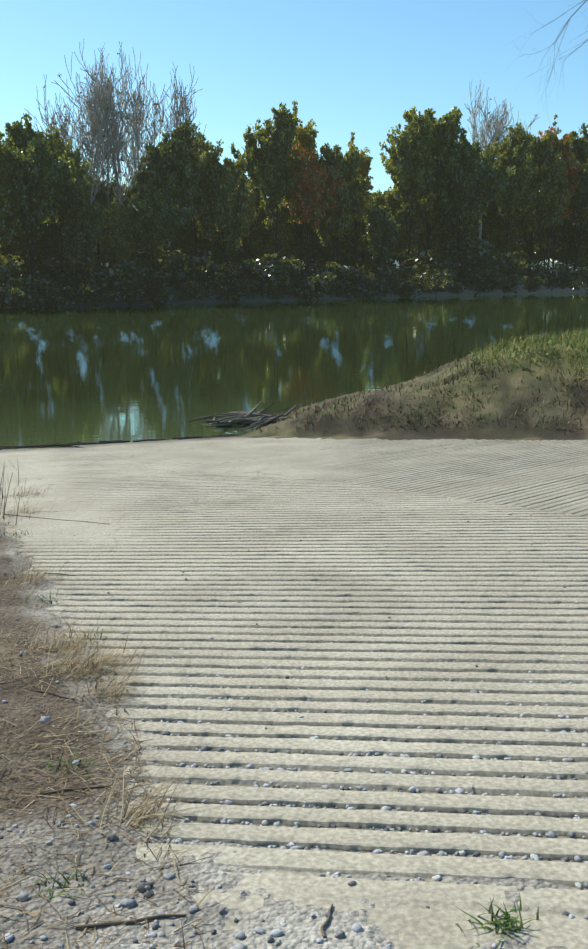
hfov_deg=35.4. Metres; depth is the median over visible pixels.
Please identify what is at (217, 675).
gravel
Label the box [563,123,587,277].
tree
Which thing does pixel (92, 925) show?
weed stalks and sticks
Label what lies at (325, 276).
shrub
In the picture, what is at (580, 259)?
bush
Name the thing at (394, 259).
tree
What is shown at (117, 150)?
tree
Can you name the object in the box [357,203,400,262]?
tree
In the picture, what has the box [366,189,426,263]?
tree
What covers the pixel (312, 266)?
bush
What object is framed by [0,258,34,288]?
bush
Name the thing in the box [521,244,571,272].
bush
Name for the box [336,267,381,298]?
shrub
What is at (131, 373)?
river water
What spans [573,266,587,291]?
shrub
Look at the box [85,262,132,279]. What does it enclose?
bush
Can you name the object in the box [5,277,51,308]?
shrub
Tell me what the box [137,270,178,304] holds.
shrub
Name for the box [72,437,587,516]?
ramp slab
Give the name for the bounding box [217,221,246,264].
bush
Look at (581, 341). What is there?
bank grass
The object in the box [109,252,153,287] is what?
bush
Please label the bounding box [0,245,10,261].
tree
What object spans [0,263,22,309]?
shrub
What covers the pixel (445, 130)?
tree
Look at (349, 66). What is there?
sky
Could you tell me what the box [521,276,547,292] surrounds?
shrub
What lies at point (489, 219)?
tree
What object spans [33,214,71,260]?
tree
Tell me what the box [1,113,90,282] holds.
tree
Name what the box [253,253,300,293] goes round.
bush
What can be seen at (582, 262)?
bush
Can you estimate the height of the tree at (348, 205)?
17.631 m
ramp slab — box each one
[0,447,587,948]
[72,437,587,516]
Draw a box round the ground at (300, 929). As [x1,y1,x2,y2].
[0,261,587,948]
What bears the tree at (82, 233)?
on the ground at (300, 929)
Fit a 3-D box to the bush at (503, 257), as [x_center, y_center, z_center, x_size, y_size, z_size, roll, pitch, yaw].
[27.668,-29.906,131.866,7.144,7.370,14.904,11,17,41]
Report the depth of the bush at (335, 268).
112.18 m
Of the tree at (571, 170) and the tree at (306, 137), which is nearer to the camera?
the tree at (306, 137)
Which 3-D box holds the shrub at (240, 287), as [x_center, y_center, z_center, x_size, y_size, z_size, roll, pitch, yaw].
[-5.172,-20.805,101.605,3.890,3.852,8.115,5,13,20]
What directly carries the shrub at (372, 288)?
on the ground at (300, 929)
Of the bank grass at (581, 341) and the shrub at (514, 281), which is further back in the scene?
the shrub at (514, 281)
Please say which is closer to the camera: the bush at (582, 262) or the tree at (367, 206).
the tree at (367, 206)
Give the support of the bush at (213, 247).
on the ground at (300, 929)
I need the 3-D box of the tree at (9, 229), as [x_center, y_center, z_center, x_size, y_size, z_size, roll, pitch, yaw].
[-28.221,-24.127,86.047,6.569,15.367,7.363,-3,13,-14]
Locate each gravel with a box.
[0,678,587,948]
[2,500,587,687]
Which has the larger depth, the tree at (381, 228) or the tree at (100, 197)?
the tree at (381, 228)
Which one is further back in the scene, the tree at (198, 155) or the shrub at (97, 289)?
the tree at (198, 155)
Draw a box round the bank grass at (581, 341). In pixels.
[249,327,587,434]
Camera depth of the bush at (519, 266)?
132.18 m
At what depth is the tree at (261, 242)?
112.80 m
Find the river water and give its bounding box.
[0,292,587,449]
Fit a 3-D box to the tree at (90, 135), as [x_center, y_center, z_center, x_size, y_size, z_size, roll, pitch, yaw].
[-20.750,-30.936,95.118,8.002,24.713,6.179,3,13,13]
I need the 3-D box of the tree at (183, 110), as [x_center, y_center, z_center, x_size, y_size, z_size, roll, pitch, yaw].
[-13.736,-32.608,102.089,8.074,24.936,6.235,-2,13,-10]
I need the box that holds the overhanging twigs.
[508,0,587,133]
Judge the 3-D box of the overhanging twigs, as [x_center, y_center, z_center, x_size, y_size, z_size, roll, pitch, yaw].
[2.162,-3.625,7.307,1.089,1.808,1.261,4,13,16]
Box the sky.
[0,0,587,261]
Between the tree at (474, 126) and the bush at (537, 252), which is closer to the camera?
the tree at (474, 126)
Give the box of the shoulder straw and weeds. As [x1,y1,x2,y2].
[0,481,539,948]
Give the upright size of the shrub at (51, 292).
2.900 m
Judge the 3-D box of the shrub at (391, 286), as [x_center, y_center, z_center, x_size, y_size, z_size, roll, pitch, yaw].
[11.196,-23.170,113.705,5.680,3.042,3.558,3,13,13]
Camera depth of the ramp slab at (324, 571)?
4.75 m
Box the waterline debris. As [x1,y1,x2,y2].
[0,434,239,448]
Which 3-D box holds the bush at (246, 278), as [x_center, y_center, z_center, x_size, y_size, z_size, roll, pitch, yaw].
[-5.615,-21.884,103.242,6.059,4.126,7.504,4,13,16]
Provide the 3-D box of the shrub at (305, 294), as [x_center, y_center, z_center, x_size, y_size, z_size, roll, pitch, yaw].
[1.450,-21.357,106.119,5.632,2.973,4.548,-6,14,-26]
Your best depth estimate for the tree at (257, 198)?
114.25 m
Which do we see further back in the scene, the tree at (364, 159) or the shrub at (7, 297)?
the tree at (364, 159)
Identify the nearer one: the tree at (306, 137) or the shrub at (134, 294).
the shrub at (134, 294)
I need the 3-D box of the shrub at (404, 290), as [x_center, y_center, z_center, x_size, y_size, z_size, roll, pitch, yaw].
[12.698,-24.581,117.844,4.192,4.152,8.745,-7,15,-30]
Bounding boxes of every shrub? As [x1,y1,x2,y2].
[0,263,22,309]
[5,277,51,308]
[14,277,57,307]
[75,269,133,301]
[87,268,147,305]
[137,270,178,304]
[170,261,252,302]
[226,270,267,298]
[267,264,336,296]
[284,276,328,300]
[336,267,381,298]
[355,277,387,298]
[370,274,407,297]
[393,265,423,297]
[405,272,442,292]
[410,267,457,293]
[448,282,463,294]
[495,273,526,293]
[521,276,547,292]
[537,265,583,290]
[568,283,579,290]
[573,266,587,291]
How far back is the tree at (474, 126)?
138.56 m
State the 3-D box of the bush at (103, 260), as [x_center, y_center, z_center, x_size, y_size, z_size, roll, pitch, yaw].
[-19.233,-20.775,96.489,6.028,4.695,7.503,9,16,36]
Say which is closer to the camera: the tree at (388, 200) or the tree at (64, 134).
the tree at (64, 134)
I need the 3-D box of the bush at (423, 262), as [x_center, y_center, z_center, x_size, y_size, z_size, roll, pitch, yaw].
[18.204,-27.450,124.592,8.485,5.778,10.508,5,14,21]
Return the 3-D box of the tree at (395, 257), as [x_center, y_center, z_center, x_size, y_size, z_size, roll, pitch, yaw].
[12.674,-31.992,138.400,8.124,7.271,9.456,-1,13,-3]
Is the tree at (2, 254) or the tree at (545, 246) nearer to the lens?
the tree at (2, 254)
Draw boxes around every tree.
[0,131,22,253]
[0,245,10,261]
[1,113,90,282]
[24,74,108,264]
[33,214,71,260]
[44,126,94,276]
[51,42,168,263]
[51,54,178,252]
[55,48,135,263]
[57,172,127,263]
[61,191,106,279]
[74,42,153,204]
[98,203,139,264]
[109,176,135,262]
[125,131,205,286]
[128,178,190,271]
[131,64,206,247]
[170,119,223,256]
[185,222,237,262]
[194,156,253,263]
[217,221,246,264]
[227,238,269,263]
[230,102,301,259]
[235,172,258,257]
[242,173,262,257]
[244,200,296,258]
[272,100,321,268]
[281,201,308,257]
[283,133,346,279]
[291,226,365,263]
[293,223,329,266]
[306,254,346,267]
[313,143,368,261]
[315,215,366,264]
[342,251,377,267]
[346,132,373,266]
[354,192,378,266]
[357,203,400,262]
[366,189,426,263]
[375,252,402,263]
[379,111,435,254]
[379,252,402,263]
[387,105,473,253]
[426,127,515,258]
[458,88,539,216]
[465,80,512,239]
[469,199,502,243]
[483,121,538,256]
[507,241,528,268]
[508,130,573,273]
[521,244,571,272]
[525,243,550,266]
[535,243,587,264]
[537,114,586,269]
[540,235,563,266]
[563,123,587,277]
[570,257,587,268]
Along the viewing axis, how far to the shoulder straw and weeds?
3.60 m
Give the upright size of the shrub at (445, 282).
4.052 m
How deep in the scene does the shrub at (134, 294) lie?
90.23 m
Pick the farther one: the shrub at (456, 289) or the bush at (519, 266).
the bush at (519, 266)
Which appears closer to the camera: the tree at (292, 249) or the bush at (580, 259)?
the tree at (292, 249)
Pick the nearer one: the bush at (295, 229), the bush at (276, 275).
the bush at (276, 275)
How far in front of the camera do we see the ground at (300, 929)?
3.58 m
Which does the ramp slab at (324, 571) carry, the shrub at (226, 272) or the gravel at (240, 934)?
the gravel at (240, 934)
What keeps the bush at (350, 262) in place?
on the ground at (300, 929)
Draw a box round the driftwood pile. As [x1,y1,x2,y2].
[188,401,296,430]
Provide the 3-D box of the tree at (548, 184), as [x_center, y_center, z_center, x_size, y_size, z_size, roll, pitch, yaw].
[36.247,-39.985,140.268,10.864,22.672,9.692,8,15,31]
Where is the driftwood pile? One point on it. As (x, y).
(253, 420)
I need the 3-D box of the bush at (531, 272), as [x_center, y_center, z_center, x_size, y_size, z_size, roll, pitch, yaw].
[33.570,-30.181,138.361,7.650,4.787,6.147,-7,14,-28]
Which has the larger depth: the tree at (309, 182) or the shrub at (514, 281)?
the shrub at (514, 281)
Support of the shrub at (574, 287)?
on the ground at (300, 929)
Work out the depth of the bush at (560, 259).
161.33 m
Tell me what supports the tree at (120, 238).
on the ground at (300, 929)
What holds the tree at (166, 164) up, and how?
on the ground at (300, 929)
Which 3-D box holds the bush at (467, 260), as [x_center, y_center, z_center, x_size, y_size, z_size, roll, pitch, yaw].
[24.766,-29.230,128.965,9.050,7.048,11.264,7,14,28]
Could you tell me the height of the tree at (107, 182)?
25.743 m
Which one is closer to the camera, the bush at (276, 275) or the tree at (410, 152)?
the bush at (276, 275)
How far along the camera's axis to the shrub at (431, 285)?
119.02 m
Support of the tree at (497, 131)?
on the ground at (300, 929)
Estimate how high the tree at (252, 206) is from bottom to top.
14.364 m
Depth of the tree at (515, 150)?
132.62 m
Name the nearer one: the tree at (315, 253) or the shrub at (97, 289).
the shrub at (97, 289)
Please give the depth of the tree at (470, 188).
124.25 m
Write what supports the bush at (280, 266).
on the ground at (300, 929)
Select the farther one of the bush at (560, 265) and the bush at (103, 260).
the bush at (560, 265)
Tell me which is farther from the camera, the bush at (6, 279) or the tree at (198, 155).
the tree at (198, 155)
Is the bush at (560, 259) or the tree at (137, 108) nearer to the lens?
the tree at (137, 108)
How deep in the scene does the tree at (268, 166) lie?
106.11 m
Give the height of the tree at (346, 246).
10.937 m
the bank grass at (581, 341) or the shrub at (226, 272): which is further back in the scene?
the shrub at (226, 272)
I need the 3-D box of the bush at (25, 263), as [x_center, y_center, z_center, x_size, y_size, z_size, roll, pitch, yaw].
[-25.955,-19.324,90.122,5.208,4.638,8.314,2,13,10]
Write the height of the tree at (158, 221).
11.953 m
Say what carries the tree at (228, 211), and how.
on the ground at (300, 929)
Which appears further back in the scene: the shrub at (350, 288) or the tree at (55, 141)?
the shrub at (350, 288)
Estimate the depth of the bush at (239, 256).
117.03 m
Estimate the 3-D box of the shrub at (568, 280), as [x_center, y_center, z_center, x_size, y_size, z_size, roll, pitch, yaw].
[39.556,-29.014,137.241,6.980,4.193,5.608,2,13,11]
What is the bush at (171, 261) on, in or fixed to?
on the ground at (300, 929)
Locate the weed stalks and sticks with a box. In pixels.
[0,459,332,936]
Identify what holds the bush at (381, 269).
on the ground at (300, 929)
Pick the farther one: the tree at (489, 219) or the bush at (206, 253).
the tree at (489, 219)

